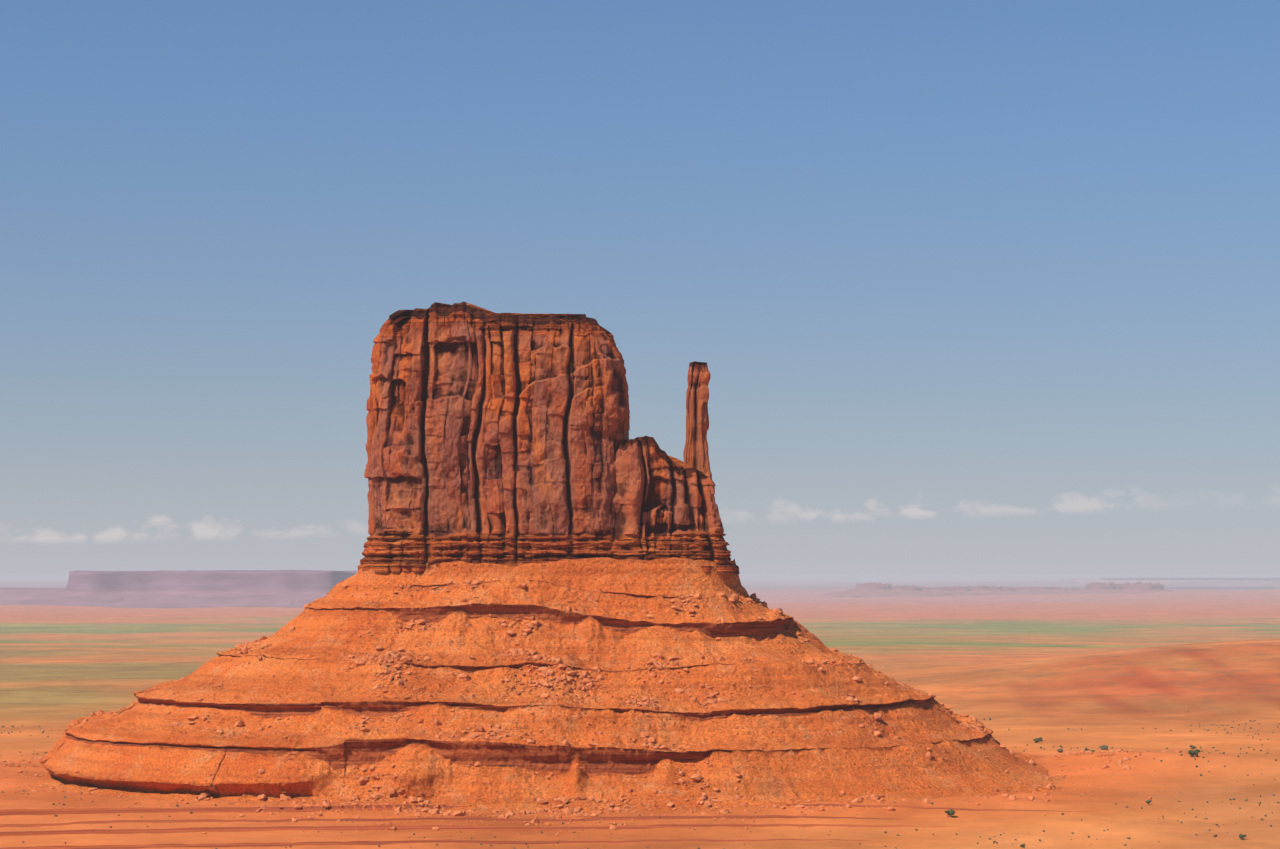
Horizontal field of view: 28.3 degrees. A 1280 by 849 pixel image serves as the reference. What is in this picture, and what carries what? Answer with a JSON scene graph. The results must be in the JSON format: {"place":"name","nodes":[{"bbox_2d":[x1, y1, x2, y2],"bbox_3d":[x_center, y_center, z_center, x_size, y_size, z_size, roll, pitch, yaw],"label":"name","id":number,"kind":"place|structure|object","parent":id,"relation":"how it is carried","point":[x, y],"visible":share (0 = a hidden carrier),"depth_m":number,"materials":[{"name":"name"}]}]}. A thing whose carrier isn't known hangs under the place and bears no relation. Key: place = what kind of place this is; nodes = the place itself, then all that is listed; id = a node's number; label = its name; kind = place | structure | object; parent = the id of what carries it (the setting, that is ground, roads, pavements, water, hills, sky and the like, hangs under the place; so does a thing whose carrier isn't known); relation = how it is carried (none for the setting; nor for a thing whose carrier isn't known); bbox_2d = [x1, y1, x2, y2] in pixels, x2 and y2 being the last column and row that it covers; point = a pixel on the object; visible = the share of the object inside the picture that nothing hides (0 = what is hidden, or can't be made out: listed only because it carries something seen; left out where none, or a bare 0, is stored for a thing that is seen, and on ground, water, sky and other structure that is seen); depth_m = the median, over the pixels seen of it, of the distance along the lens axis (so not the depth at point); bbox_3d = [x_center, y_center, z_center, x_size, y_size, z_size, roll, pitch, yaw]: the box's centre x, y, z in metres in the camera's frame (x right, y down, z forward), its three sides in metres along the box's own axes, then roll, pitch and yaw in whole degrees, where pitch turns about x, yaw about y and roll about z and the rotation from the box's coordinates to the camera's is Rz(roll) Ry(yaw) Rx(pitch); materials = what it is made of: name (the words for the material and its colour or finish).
{"place":"outdoors","nodes":[
{"label":"outdoors","id":0,"kind":"place"},
{"bbox_2d":[0,574,1279,848],"bbox_3d":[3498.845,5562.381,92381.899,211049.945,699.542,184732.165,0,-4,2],"label":"ground","id":1,"kind":"structure","parent":0,"point":[1124,672],"depth_m":2193.09,"materials":[{"name":"orange sand"}]},
{"bbox_2d":[0,588,65,601],"bbox_3d":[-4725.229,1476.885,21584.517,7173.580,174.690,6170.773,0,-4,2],"label":"distant mesa","id":2,"kind":"structure","parent":1,"relation":"on","point":[11,594],"depth_m":19725.56,"materials":[{"name":"purple stone"}]},
{"bbox_2d":[0,570,357,607],"bbox_3d":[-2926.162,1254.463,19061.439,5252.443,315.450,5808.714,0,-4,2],"label":"mesa","id":3,"kind":"structure","parent":1,"relation":"on","point":[208,589],"depth_m":17581.36,"materials":[{"name":"stone"}]},
{"bbox_2d":[1,579,1130,815],"bbox_3d":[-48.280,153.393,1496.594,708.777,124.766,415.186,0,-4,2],"label":"talus boulders","id":4,"kind":"object","parent":1,"relation":"on","point":[543,681],"visible":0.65,"depth_m":1426.86,"materials":[{"name":"orange stone"}]},
{"bbox_2d":[33,557,1114,813],"bbox_3d":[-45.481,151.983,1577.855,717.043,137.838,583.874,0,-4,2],"label":"talus slope","id":5,"kind":"structure","parent":1,"relation":"on","point":[135,747],"depth_m":1424.66,"materials":[{"name":"orange stone"}]},
{"bbox_2d":[357,302,629,573],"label":"butte","id":6,"kind":"structure","parent":5,"relation":"on","point":[495,438],"depth_m":1546.20,"materials":[{"name":"red stone"}]},
{"bbox_2d":[609,436,739,573],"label":"rock shoulder","id":7,"kind":"object","parent":5,"relation":"on","point":[664,505],"visible":0.79,"depth_m":1544.27},
{"bbox_2d":[683,361,711,478],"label":"rock spire","id":8,"kind":"structure","parent":7,"relation":"on","point":[695,454],"depth_m":1569.76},
{"bbox_2d":[0,749,1215,837],"bbox_3d":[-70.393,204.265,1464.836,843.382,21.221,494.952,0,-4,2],"label":"rocks","id":9,"kind":"object","parent":1,"relation":"on","point":[612,827],"visible":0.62,"depth_m":1305.03,"materials":[{"name":"orange stone"}]},
{"bbox_2d":[0,711,1279,848],"bbox_3d":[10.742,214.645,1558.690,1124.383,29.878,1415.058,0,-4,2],"label":"desert shrubs","id":10,"kind":"object","parent":1,"relation":"on","point":[1103,747],"visible":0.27,"depth_m":1352.88,"materials":[{"name":"green plant"}]},
{"bbox_2d":[818,582,891,595],"bbox_3d":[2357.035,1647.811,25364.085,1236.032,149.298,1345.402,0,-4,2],"label":"mesa","id":11,"kind":"structure","parent":1,"relation":"on","point":[861,588],"depth_m":25170.32,"materials":[{"name":"purple stone"}]},
{"bbox_2d":[848,585,959,596],"bbox_3d":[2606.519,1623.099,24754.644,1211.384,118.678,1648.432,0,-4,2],"label":"butte","id":12,"kind":"object","parent":1,"relation":"on","point":[906,591],"visible":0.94,"depth_m":24290.71,"materials":[{"name":"purple stone"}]},
{"bbox_2d":[921,586,1001,595],"bbox_3d":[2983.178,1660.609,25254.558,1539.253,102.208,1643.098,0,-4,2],"label":"mesa","id":13,"kind":"structure","parent":1,"relation":"on","point":[959,591],"depth_m":24854.02,"materials":[{"name":"purple stone"}]},
{"bbox_2d":[953,585,1029,594],"bbox_3d":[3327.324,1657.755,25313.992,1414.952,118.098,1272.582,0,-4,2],"label":"mesa","id":14,"kind":"structure","parent":1,"relation":"on","point":[991,589],"depth_m":25126.81,"materials":[{"name":"purple stone"}]},
{"bbox_2d":[990,586,1028,592],"bbox_3d":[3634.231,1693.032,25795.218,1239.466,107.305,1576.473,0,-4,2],"label":"mesa","id":15,"kind":"structure","parent":1,"relation":"on","point":[1006,588],"depth_m":25466.72,"materials":[{"name":"stone"}]},
{"bbox_2d":[1015,586,1062,591],"bbox_3d":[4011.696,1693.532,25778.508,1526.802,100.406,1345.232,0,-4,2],"label":"mesa","id":16,"kind":"structure","parent":1,"relation":"on","point":[1033,589],"depth_m":25596.23,"materials":[{"name":"stone"}]},
{"bbox_2d":[1065,582,1120,593],"bbox_3d":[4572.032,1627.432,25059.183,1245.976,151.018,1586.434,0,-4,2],"label":"mesa","id":17,"kind":"structure","parent":1,"relation":"on","point":[1104,588],"depth_m":24749.69,"materials":[{"name":"purple stone"}]},
{"bbox_2d":[944,737,1246,847],"bbox_3d":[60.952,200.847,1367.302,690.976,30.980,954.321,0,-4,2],"label":"shrubs","id":18,"kind":"object","parent":1,"relation":"on","point":[1036,740],"visible":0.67,"depth_m":1518.39,"materials":[{"name":"green plant"}]},
{"bbox_2d":[971,578,1279,583],"bbox_3d":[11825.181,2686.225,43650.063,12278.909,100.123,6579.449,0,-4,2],"label":"mesa","id":19,"kind":"structure","parent":1,"relation":"on","point":[1068,580],"depth_m":42590.62,"materials":[{"name":"stone"}]},
{"bbox_2d":[1008,580,1279,586],"bbox_3d":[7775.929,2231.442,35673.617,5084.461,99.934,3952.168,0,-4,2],"label":"distant mesa","id":20,"kind":"structure","parent":1,"relation":"on","point":[1209,583],"depth_m":34724.96,"materials":[{"name":"purple stone"}]},
{"bbox_2d":[1117,582,1171,593],"bbox_3d":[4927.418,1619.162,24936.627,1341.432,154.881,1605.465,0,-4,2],"label":"mesa","id":21,"kind":"structure","parent":1,"relation":"on","point":[1135,588],"depth_m":24620.57,"materials":[{"name":"purple stone"}]},
{"bbox_2d":[0,0,1279,573],"label":"sky","id":22,"kind":"structure","parent":0,"point":[960,286],"materials":[{"name":"blue"}]}
]}

